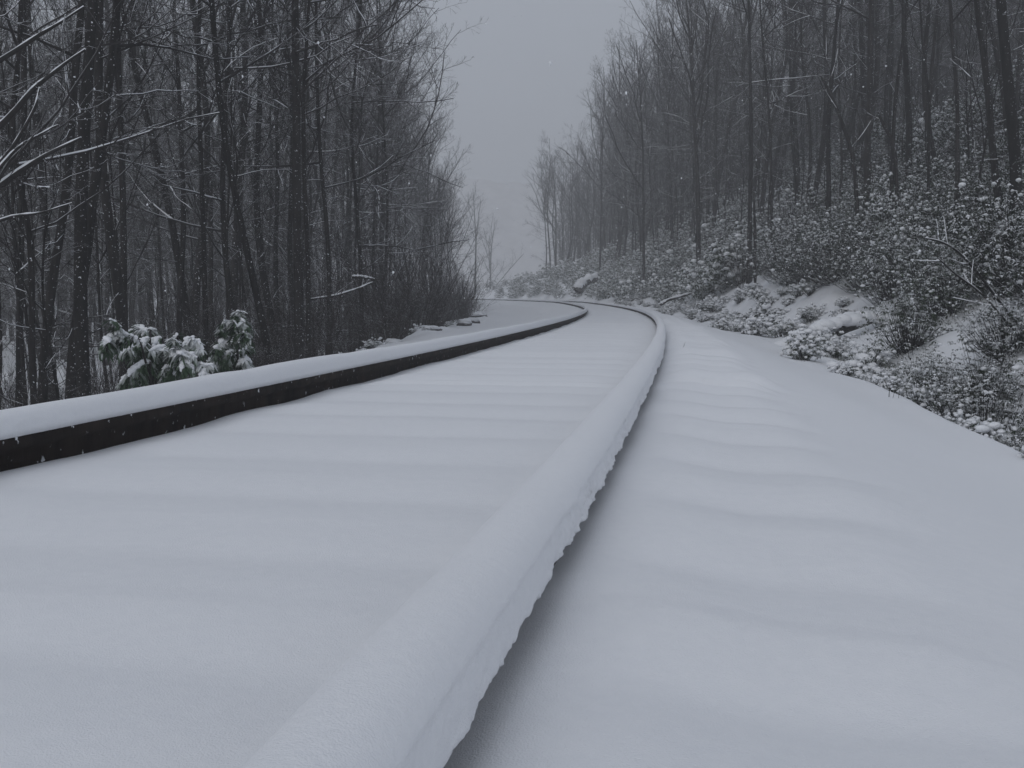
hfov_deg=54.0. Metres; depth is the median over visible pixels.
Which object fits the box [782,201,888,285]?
evergreen shrub
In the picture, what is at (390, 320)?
twiggy bush
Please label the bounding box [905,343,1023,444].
evergreen shrub
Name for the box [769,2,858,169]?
bare tree
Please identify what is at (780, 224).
evergreen shrub
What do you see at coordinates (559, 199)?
bare tree
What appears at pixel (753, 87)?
bare tree
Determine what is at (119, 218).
bare sapling
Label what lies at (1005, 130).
evergreen shrub
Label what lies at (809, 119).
bare tree
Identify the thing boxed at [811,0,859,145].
bare tree
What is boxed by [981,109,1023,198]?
evergreen shrub
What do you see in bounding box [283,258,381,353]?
twiggy bush
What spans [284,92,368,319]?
bare tree
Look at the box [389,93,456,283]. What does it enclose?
bare tree
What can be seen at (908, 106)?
bare tree
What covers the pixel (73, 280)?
bare sapling
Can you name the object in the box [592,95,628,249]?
bare tree
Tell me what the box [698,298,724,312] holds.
shrub
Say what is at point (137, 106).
bare tree
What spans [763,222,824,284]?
evergreen shrub
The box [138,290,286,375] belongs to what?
twiggy bush
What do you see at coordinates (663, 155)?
bare tree
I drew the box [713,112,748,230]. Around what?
bare sapling
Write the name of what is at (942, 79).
woods
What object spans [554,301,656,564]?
rail
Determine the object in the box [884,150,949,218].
evergreen shrub
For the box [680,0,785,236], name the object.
bare tree
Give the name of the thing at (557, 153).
bare tree
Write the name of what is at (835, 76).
bare tree
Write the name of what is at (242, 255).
bare sapling
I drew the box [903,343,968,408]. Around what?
evergreen shrub
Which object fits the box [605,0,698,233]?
bare tree
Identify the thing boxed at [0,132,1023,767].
ground
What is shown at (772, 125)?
bare sapling
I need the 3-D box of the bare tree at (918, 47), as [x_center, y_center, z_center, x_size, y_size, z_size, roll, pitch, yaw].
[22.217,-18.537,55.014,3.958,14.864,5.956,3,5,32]
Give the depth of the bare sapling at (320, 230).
36.00 m
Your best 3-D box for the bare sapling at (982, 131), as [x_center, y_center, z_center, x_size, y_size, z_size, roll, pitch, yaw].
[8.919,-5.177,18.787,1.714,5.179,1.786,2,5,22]
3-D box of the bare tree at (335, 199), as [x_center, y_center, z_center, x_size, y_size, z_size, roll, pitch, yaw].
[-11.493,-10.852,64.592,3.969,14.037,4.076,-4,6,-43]
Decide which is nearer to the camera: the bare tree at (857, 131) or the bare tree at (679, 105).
the bare tree at (857, 131)
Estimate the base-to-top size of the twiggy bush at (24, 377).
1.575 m
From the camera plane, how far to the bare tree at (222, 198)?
15.36 m
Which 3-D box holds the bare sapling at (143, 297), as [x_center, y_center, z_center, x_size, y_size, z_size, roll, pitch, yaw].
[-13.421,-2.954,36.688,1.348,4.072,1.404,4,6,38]
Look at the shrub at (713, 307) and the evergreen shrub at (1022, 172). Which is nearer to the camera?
the evergreen shrub at (1022, 172)
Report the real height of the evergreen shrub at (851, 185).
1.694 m
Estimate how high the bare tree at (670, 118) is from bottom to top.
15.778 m
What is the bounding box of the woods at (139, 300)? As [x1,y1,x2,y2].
[0,0,329,361]
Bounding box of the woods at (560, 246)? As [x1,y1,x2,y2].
[549,141,689,264]
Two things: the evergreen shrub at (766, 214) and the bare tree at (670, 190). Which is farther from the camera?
the bare tree at (670, 190)
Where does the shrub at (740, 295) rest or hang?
on the ground
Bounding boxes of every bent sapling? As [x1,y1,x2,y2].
[918,258,1021,336]
[925,216,1017,323]
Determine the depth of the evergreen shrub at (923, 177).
26.07 m
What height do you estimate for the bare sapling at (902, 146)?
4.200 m
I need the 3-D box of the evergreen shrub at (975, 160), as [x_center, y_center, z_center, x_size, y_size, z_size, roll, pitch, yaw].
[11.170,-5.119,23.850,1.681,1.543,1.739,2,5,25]
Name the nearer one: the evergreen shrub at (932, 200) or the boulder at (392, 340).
the boulder at (392, 340)
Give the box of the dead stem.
[753,199,756,282]
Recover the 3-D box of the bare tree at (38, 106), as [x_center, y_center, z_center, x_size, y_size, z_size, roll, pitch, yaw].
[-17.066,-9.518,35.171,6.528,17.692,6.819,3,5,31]
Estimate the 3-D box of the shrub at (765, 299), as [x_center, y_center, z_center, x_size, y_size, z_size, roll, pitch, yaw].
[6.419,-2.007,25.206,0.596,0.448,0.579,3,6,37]
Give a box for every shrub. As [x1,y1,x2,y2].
[360,337,384,348]
[408,323,431,334]
[444,321,456,326]
[630,260,652,283]
[635,292,645,300]
[636,300,644,304]
[645,253,660,281]
[651,303,659,307]
[653,263,681,279]
[655,247,676,270]
[656,242,695,278]
[658,303,670,309]
[659,250,679,279]
[659,307,668,313]
[664,244,695,282]
[665,305,676,314]
[675,234,701,266]
[676,219,707,246]
[685,308,704,319]
[690,297,711,310]
[691,225,728,268]
[694,235,729,267]
[696,313,713,321]
[698,234,746,283]
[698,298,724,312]
[701,209,744,246]
[710,318,719,327]
[711,199,743,225]
[711,308,733,322]
[712,296,729,303]
[715,224,744,267]
[715,316,736,330]
[719,180,747,210]
[719,201,744,226]
[719,207,752,236]
[726,320,746,331]
[728,194,756,218]
[728,311,749,319]
[730,314,742,320]
[731,287,747,303]
[731,318,762,331]
[732,222,752,262]
[734,226,785,268]
[739,216,815,281]
[739,243,763,278]
[740,194,791,227]
[740,219,797,273]
[741,314,771,336]
[744,282,762,294]
[745,181,786,214]
[747,287,770,301]
[748,303,776,316]
[749,229,803,266]
[756,200,791,235]
[756,295,779,307]
[757,156,792,191]
[757,175,793,203]
[760,315,806,337]
[761,201,813,272]
[761,311,783,331]
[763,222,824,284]
[764,194,802,238]
[768,307,790,315]
[771,203,867,283]
[772,272,784,285]
[773,286,788,296]
[774,272,796,287]
[777,191,804,233]
[779,331,826,360]
[780,171,793,194]
[781,297,794,306]
[781,323,831,353]
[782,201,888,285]
[783,167,821,200]
[785,284,801,293]
[788,216,863,281]
[789,285,805,298]
[791,163,839,195]
[791,171,859,222]
[795,196,862,251]
[795,197,847,234]
[796,302,827,323]
[797,171,878,226]
[797,278,824,296]
[799,150,859,198]
[799,164,839,202]
[804,208,840,239]
[806,148,843,180]
[807,183,839,219]
[808,126,856,163]
[811,190,871,230]
[811,221,903,293]
[812,139,878,192]
[815,327,855,349]
[816,206,851,249]
[819,337,857,360]
[826,357,883,379]
[826,361,861,377]
[828,308,857,316]
[831,164,886,210]
[832,170,874,203]
[833,154,880,198]
[833,177,886,226]
[834,296,853,307]
[835,179,922,233]
[838,172,901,209]
[838,340,898,367]
[841,165,936,243]
[844,165,916,225]
[844,207,960,306]
[845,172,915,256]
[852,374,871,380]
[855,126,905,167]
[855,173,981,260]
[855,204,960,288]
[856,142,884,184]
[856,257,979,358]
[857,143,916,190]
[867,376,895,385]
[869,205,983,307]
[871,113,920,166]
[871,147,944,195]
[877,372,905,395]
[878,368,902,378]
[883,340,947,386]
[883,351,1006,424]
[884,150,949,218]
[890,121,976,183]
[893,226,999,323]
[895,97,948,146]
[896,176,969,241]
[899,135,945,180]
[899,162,944,197]
[900,124,963,182]
[900,136,1002,221]
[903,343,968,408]
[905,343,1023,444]
[908,162,960,214]
[912,91,999,164]
[914,144,1009,227]
[914,173,1009,257]
[920,321,1023,413]
[924,159,1023,285]
[925,207,1015,292]
[931,99,972,127]
[931,123,1022,196]
[931,156,1007,214]
[933,86,978,113]
[938,64,1021,128]
[938,271,1023,362]
[938,409,977,424]
[939,95,980,143]
[943,191,1023,304]
[944,75,1023,152]
[944,166,1023,300]
[946,133,1008,181]
[947,88,979,113]
[956,418,983,429]
[960,207,1023,301]
[964,103,1023,153]
[964,108,1023,159]
[964,417,1023,446]
[966,120,1023,208]
[967,113,1022,177]
[972,165,1023,237]
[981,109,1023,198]
[985,160,1023,234]
[992,47,1023,114]
[996,358,1023,452]
[999,149,1023,193]
[999,212,1023,283]
[1011,332,1023,372]
[1011,439,1023,453]
[1015,388,1023,447]
[1017,444,1023,457]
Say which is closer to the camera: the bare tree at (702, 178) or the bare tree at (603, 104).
the bare tree at (702, 178)
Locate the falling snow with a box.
[0,0,1023,352]
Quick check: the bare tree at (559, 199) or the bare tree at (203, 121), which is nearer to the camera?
the bare tree at (203, 121)
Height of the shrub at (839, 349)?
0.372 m
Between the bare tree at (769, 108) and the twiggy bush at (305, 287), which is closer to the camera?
the twiggy bush at (305, 287)
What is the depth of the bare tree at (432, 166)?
71.36 m
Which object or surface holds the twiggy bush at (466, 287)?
on the ground
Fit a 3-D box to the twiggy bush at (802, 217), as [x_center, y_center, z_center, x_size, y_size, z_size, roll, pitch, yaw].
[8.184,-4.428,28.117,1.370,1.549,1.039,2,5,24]
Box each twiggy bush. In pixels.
[0,347,88,409]
[0,354,28,409]
[0,372,99,407]
[1,345,38,407]
[1,371,14,405]
[13,333,120,399]
[26,373,110,402]
[48,379,109,400]
[53,301,156,393]
[53,321,117,394]
[60,354,120,392]
[101,295,201,385]
[104,360,180,389]
[128,300,238,348]
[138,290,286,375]
[139,277,246,377]
[139,302,217,379]
[139,303,271,378]
[154,277,286,371]
[159,262,254,351]
[185,303,293,366]
[199,287,278,362]
[200,294,291,365]
[202,283,317,366]
[213,292,333,360]
[238,228,371,356]
[248,260,339,360]
[253,319,332,365]
[259,258,368,356]
[259,271,336,361]
[279,298,364,355]
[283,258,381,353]
[311,265,410,352]
[311,270,381,352]
[314,284,415,348]
[319,221,439,339]
[323,325,369,353]
[330,213,461,339]
[331,255,428,349]
[334,254,429,339]
[337,274,423,343]
[345,253,434,340]
[350,241,454,337]
[352,294,442,339]
[367,208,486,334]
[376,314,410,338]
[397,204,479,326]
[400,266,457,325]
[406,257,461,325]
[414,268,461,315]
[416,263,478,321]
[416,293,451,325]
[422,298,455,325]
[433,247,491,319]
[440,252,497,314]
[446,279,501,317]
[446,291,486,320]
[666,235,691,254]
[694,214,732,246]
[716,224,753,246]
[718,241,765,289]
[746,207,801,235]
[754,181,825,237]
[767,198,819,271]
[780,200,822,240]
[836,143,877,187]
[858,151,885,178]
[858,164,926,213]
[898,119,950,158]
[935,127,987,182]
[964,141,1008,188]
[966,108,1023,166]
[998,96,1023,140]
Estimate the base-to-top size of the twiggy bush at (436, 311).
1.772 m
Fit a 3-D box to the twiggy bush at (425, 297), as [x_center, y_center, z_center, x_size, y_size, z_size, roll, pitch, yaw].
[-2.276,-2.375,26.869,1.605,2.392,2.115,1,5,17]
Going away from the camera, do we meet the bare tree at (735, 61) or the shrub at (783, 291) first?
the shrub at (783, 291)
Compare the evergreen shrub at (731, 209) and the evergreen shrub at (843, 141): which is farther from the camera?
the evergreen shrub at (731, 209)
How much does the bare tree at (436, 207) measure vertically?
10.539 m
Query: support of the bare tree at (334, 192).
on the ground
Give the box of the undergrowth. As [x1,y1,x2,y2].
[286,92,999,312]
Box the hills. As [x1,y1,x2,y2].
[14,165,645,289]
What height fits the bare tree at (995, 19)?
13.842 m
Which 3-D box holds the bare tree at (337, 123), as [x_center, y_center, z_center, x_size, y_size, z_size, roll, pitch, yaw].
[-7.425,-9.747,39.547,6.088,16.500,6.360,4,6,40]
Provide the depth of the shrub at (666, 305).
41.24 m
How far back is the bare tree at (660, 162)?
81.35 m
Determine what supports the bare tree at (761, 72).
on the ground
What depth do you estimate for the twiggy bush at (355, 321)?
28.68 m
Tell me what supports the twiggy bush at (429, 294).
on the ground
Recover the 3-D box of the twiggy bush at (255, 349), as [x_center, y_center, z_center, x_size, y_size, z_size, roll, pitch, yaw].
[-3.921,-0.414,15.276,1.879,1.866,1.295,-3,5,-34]
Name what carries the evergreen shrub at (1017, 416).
on the ground
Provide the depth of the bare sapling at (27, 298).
25.19 m
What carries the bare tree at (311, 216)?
on the ground
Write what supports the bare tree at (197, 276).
on the ground
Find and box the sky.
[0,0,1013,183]
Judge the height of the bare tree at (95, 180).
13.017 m
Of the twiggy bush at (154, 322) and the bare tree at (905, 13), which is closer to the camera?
the twiggy bush at (154, 322)
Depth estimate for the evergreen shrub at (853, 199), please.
27.56 m
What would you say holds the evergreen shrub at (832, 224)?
on the ground
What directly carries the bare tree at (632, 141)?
on the ground
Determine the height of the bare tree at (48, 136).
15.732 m
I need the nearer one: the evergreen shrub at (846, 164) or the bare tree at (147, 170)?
the evergreen shrub at (846, 164)
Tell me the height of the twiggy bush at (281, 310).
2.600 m
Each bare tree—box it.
[0,0,94,348]
[0,0,107,401]
[0,0,109,359]
[0,0,130,403]
[0,0,149,365]
[0,0,188,265]
[0,0,226,404]
[0,1,85,222]
[0,1,151,275]
[0,4,92,365]
[0,5,71,296]
[0,6,35,291]
[0,31,52,170]
[0,290,1,405]
[1,0,118,303]
[2,0,125,406]
[2,62,75,295]
[3,0,242,373]
[5,0,94,267]
[7,0,120,272]
[10,0,178,258]
[10,0,374,349]
[26,0,317,332]
[27,0,167,273]
[37,2,174,285]
[44,0,186,290]
[46,0,337,346]
[47,0,213,329]
[51,37,139,331]
[54,0,255,377]
[65,0,277,398]
[65,1,171,235]
[73,0,184,396]
[76,0,188,375]
[84,0,288,338]
[99,0,192,335]
[99,0,263,283]
[103,0,213,327]
[108,0,305,362]
[111,4,265,336]
[112,40,210,343]
[114,74,177,299]
[116,8,238,332]
[118,0,188,326]
[124,16,195,309]
[126,9,213,334]
[127,0,347,364]
[139,73,219,328]
[140,0,238,327]
[145,0,289,303]
[147,0,438,354]
[154,0,369,318]
[169,69,281,286]
[173,22,284,264]
[177,0,329,336]
[178,0,285,317]
[180,0,333,362]
[186,0,393,356]
[187,154,238,291]
[191,134,252,321]
[197,89,248,308]
[202,1,326,277]
[203,0,340,360]
[214,165,252,294]
[218,1,366,298]
[225,39,330,296]
[227,0,359,326]
[228,88,287,334]
[230,0,411,336]
[231,186,285,292]
[234,115,311,271]
[236,99,283,301]
[245,101,288,264]
[247,32,356,303]
[249,0,411,359]
[249,77,361,313]
[249,94,357,336]
[253,63,349,337]
[256,0,472,349]
[258,0,437,357]
[262,24,330,308]
[263,0,447,334]
[267,105,343,312]
[270,4,376,329]
[274,153,336,295]
[276,0,414,259]
[277,19,407,282]
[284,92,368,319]
[301,28,432,324]
[304,15,453,268]
[308,0,473,333]
[308,2,391,345]
[309,0,458,291]
[309,64,351,285]
[311,0,466,351]
[311,115,336,251]
[312,107,373,312]
[313,32,455,281]
[313,82,420,318]
[315,86,366,312]
[317,130,352,293]
[320,0,488,339]
[321,93,435,283]
[322,0,433,296]
[322,89,424,335]
[325,0,441,268]
[335,65,434,267]
[338,55,444,310]
[346,48,419,239]
[348,60,426,292]
[357,86,454,265]
[364,58,438,264]
[365,126,419,282]
[369,63,437,288]
[374,96,446,261]
[378,114,433,299]
[385,102,430,276]
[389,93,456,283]
[389,105,473,281]
[392,149,442,283]
[397,114,445,233]
[404,93,461,289]
[405,118,463,282]
[406,131,448,292]
[407,177,462,300]
[411,156,451,278]
[413,209,454,292]
[414,159,459,297]
[416,165,448,292]
[420,174,460,282]
[425,161,461,272]
[428,205,462,286]
[429,165,482,279]
[430,158,465,290]
[431,183,463,280]
[433,191,480,293]
[444,184,472,270]
[461,182,489,291]
[472,212,523,289]
[523,150,577,265]
[524,130,567,268]
[525,164,563,275]
[537,151,566,265]
[543,151,580,260]
[547,148,580,258]
[548,115,596,257]
[550,145,582,261]
[551,132,589,261]
[551,169,587,261]
[553,103,624,269]
[563,155,607,256]
[571,56,620,252]
[572,135,607,255]
[575,131,630,239]
[581,107,627,259]
[584,102,623,260]
[585,61,654,250]
[586,28,644,244]
[587,9,669,294]
[587,94,629,229]
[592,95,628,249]
[592,114,655,254]
[593,33,663,248]
[594,48,663,247]
[597,62,637,243]
[597,103,628,258]
[598,87,643,250]
[599,69,648,265]
[600,62,665,269]
[601,79,641,266]
[604,37,676,252]
[604,61,649,231]
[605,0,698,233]
[605,54,666,238]
[605,132,644,242]
[607,9,670,242]
[609,12,695,226]
[613,58,687,238]
[617,107,649,255]
[618,0,753,238]
[618,79,656,248]
[618,158,655,233]
[621,86,668,232]
[625,0,712,248]
[625,85,677,252]
[626,47,678,224]
[627,71,713,239]
[630,3,688,181]
[638,18,709,230]
[640,31,689,229]
[643,2,731,224]
[644,16,698,223]
[644,101,665,219]
[645,0,745,219]
[648,0,771,229]
[650,0,753,222]
[653,0,741,267]
[654,32,702,217]
[656,0,762,211]
[659,0,766,198]
[673,4,741,231]
[678,2,740,195]
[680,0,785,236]
[681,0,765,234]
[691,0,746,173]
[691,0,808,210]
[695,0,817,178]
[696,0,756,206]
[698,0,781,182]
[700,0,853,283]
[710,0,804,179]
[712,10,761,204]
[714,1,781,185]
[717,0,821,193]
[717,0,830,229]
[721,1,819,198]
[726,2,839,192]
[735,0,846,213]
[744,0,837,202]
[745,0,809,177]
[745,0,857,194]
[750,0,823,267]
[753,0,844,221]
[754,0,842,213]
[756,1,821,94]
[758,0,875,220]
[764,0,887,230]
[767,0,923,171]
[768,0,911,191]
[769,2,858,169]
[774,0,904,252]
[774,0,935,166]
[779,0,847,166]
[783,3,837,157]
[796,0,900,172]
[798,0,865,162]
[798,0,884,233]
[805,0,912,163]
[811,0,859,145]
[817,20,847,138]
[827,0,900,165]
[828,0,900,183]
[830,2,888,146]
[857,0,917,152]
[873,1,917,100]
[880,0,947,140]
[880,0,964,110]
[887,0,983,189]
[888,0,968,118]
[889,0,934,235]
[895,2,933,77]
[896,0,980,119]
[897,0,989,113]
[898,0,972,225]
[899,2,972,110]
[901,0,961,178]
[923,0,1023,158]
[927,0,945,227]
[945,5,996,46]
[948,0,971,243]
[969,0,1023,52]
[973,0,1003,241]
[981,4,996,115]
[984,0,1023,124]
[992,2,1021,86]
[996,0,1023,230]
[1008,0,1021,72]
[1012,31,1023,64]
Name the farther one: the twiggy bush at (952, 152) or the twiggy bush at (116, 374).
the twiggy bush at (952, 152)
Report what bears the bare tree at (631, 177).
on the ground
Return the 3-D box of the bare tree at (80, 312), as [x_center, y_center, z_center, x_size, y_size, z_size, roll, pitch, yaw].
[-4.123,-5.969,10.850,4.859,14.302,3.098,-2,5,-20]
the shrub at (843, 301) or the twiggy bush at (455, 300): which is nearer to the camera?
the shrub at (843, 301)
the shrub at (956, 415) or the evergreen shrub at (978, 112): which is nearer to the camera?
the shrub at (956, 415)
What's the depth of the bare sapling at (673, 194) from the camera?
62.71 m
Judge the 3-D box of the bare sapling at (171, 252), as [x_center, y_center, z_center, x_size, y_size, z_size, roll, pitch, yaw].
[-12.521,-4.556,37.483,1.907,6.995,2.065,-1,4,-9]
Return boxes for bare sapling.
[0,0,114,357]
[0,0,145,407]
[0,1,103,400]
[0,25,90,404]
[0,89,34,327]
[0,107,107,400]
[0,135,26,349]
[0,227,12,273]
[1,126,66,381]
[1,185,53,381]
[10,0,178,392]
[39,126,136,366]
[41,174,119,376]
[47,47,158,378]
[55,20,191,359]
[55,207,105,333]
[60,76,150,378]
[60,228,109,366]
[72,151,148,324]
[111,212,157,328]
[126,0,291,344]
[126,60,237,344]
[126,151,201,334]
[127,161,180,326]
[127,172,178,335]
[127,252,161,334]
[130,187,174,337]
[144,157,214,321]
[147,121,218,344]
[153,172,201,339]
[156,188,200,326]
[164,96,243,333]
[173,175,221,335]
[178,0,311,360]
[187,223,221,335]
[198,94,289,346]
[202,235,230,332]
[205,112,278,349]
[213,133,288,350]
[213,229,252,320]
[217,102,288,334]
[219,175,255,314]
[222,185,261,321]
[222,202,256,332]
[238,73,348,341]
[242,203,270,340]
[243,182,280,313]
[253,192,287,331]
[253,210,287,312]
[254,216,285,321]
[261,91,337,328]
[265,174,340,354]
[270,175,315,339]
[270,242,285,293]
[278,221,315,345]
[279,202,325,328]
[285,186,351,354]
[311,184,345,311]
[311,229,332,300]
[313,201,353,351]
[314,169,370,344]
[315,217,354,349]
[316,200,341,290]
[322,169,371,342]
[323,204,360,326]
[340,207,380,349]
[352,178,401,271]
[353,141,418,294]
[360,214,396,288]
[362,181,402,294]
[366,131,425,309]
[388,222,415,303]
[391,215,415,293]
[648,187,674,261]
[652,156,690,253]
[660,137,689,221]
[660,152,689,239]
[666,122,711,242]
[677,140,700,226]
[679,145,712,251]
[687,167,714,232]
[700,106,735,220]
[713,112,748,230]
[719,100,759,228]
[730,106,757,176]
[737,132,779,230]
[752,95,791,231]
[762,122,787,205]
[768,102,797,196]
[769,55,819,210]
[781,98,812,159]
[791,102,822,191]
[794,86,834,163]
[799,98,819,152]
[800,123,841,211]
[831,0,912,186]
[835,24,886,152]
[849,44,895,188]
[873,63,900,123]
[877,58,933,179]
[877,69,901,122]
[878,75,896,118]
[881,1,954,180]
[890,6,939,132]
[892,78,915,123]
[899,2,951,112]
[905,7,950,120]
[935,0,1023,185]
[939,1,998,177]
[942,0,1023,226]
[970,2,997,80]
[974,6,1012,94]
[985,8,1023,161]
[1009,2,1023,112]
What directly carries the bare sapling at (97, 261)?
on the ground
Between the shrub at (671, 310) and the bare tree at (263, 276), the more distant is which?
the shrub at (671, 310)
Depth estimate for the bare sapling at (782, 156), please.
44.22 m
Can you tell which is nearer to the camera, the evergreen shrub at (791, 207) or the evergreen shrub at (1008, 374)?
the evergreen shrub at (1008, 374)
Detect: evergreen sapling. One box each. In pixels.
[98,318,217,389]
[206,310,256,373]
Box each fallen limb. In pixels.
[311,278,372,299]
[352,274,372,279]
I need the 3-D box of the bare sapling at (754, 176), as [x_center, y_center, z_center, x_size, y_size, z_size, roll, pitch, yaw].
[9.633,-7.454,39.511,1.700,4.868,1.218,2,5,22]
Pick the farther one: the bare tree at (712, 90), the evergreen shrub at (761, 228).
the bare tree at (712, 90)
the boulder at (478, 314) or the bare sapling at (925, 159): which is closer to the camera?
the bare sapling at (925, 159)
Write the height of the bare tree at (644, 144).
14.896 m
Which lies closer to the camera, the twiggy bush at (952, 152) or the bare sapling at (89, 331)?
the bare sapling at (89, 331)
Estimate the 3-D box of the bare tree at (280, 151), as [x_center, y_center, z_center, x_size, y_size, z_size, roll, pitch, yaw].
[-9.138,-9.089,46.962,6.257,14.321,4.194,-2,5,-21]
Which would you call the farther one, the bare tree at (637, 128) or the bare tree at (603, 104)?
the bare tree at (603, 104)
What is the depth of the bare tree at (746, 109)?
51.99 m
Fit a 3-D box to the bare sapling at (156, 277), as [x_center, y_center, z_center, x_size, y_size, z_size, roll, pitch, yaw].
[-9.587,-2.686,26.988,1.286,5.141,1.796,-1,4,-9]
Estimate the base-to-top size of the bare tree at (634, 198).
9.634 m
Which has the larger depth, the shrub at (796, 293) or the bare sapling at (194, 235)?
the bare sapling at (194, 235)
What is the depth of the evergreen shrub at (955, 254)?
15.14 m
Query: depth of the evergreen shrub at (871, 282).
17.98 m
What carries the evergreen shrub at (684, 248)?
on the ground
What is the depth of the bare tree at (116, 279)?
12.07 m
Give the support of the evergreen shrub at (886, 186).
on the ground
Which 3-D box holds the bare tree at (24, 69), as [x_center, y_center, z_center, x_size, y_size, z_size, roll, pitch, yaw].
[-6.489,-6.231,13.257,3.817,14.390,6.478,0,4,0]
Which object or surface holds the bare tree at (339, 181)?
on the ground
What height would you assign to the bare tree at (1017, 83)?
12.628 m
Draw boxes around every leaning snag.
[374,276,389,337]
[817,48,873,255]
[865,111,906,226]
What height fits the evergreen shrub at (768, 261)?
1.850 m
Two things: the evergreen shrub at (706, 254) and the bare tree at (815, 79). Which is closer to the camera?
the evergreen shrub at (706, 254)
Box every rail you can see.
[0,299,587,471]
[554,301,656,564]
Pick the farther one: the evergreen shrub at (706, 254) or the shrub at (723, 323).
the evergreen shrub at (706, 254)
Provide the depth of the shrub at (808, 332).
12.86 m
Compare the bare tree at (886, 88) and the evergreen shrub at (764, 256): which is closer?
the evergreen shrub at (764, 256)
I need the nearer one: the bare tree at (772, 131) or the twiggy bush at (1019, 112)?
the twiggy bush at (1019, 112)
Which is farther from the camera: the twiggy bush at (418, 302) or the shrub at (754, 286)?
the shrub at (754, 286)
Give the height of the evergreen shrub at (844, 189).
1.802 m
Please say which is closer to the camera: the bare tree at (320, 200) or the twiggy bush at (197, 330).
the twiggy bush at (197, 330)
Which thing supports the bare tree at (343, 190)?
on the ground
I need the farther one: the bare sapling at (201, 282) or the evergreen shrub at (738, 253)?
the bare sapling at (201, 282)
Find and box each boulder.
[382,338,403,343]
[421,325,441,330]
[457,318,471,325]
[466,317,479,322]
[470,311,487,317]
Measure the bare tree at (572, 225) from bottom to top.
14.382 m
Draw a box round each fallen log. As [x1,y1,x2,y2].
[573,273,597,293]
[660,292,691,305]
[774,310,889,346]
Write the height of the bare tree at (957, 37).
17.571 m
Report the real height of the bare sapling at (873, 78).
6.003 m
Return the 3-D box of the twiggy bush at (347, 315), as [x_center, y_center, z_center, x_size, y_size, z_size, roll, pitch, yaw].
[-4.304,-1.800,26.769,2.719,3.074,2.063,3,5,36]
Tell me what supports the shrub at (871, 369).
on the ground
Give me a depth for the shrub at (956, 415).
7.20 m
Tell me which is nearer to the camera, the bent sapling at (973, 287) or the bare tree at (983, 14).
the bent sapling at (973, 287)
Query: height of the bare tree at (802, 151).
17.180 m
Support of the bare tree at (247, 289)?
on the ground
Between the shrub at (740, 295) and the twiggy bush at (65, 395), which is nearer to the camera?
the twiggy bush at (65, 395)
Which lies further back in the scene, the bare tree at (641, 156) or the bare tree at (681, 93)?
the bare tree at (641, 156)
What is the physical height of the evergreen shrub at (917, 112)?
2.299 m
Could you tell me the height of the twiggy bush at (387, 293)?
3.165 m
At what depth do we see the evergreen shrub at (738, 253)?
34.70 m
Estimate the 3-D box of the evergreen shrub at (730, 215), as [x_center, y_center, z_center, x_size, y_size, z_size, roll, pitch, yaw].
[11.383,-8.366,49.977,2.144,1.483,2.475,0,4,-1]
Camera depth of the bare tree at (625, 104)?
86.01 m
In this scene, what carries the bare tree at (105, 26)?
on the ground
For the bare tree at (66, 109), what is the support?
on the ground
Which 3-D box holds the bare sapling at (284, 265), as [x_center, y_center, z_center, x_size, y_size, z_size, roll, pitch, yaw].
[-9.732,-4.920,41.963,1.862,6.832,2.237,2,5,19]
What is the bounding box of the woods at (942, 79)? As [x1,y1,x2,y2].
[558,0,1023,260]
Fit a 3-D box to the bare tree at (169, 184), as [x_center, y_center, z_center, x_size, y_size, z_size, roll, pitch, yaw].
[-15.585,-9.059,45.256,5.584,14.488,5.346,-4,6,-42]
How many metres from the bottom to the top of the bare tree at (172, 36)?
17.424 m
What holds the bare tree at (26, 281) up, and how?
on the ground
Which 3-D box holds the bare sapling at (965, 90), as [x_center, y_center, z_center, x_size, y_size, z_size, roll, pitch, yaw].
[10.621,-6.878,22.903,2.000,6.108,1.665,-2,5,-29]
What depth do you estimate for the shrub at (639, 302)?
51.48 m
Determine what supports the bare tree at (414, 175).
on the ground
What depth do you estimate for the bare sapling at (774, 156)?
43.04 m
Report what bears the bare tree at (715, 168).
on the ground
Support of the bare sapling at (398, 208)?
on the ground
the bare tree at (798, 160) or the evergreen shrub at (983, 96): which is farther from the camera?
the bare tree at (798, 160)
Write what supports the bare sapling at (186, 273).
on the ground
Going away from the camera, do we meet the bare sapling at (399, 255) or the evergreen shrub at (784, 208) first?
the evergreen shrub at (784, 208)
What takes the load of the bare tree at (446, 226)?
on the ground
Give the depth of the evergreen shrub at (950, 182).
20.95 m
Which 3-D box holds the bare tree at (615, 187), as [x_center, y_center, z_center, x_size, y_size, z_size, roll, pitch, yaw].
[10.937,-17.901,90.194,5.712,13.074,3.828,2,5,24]
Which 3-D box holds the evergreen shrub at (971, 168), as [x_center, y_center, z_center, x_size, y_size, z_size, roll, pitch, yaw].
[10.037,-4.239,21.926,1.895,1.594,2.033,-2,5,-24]
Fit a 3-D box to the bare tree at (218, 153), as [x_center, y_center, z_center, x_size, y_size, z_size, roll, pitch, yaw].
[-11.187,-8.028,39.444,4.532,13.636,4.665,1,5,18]
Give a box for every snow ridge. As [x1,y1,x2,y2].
[0,295,587,439]
[242,298,665,767]
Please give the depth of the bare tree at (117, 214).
45.92 m
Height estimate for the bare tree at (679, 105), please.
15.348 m
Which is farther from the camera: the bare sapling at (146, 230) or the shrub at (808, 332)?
the bare sapling at (146, 230)
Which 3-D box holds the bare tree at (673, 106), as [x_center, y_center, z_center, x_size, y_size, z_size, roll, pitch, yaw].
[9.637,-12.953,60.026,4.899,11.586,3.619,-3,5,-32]
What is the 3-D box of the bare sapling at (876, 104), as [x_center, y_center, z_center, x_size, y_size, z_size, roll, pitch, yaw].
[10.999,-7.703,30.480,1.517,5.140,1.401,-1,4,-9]
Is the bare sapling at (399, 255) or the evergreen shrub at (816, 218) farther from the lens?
the bare sapling at (399, 255)

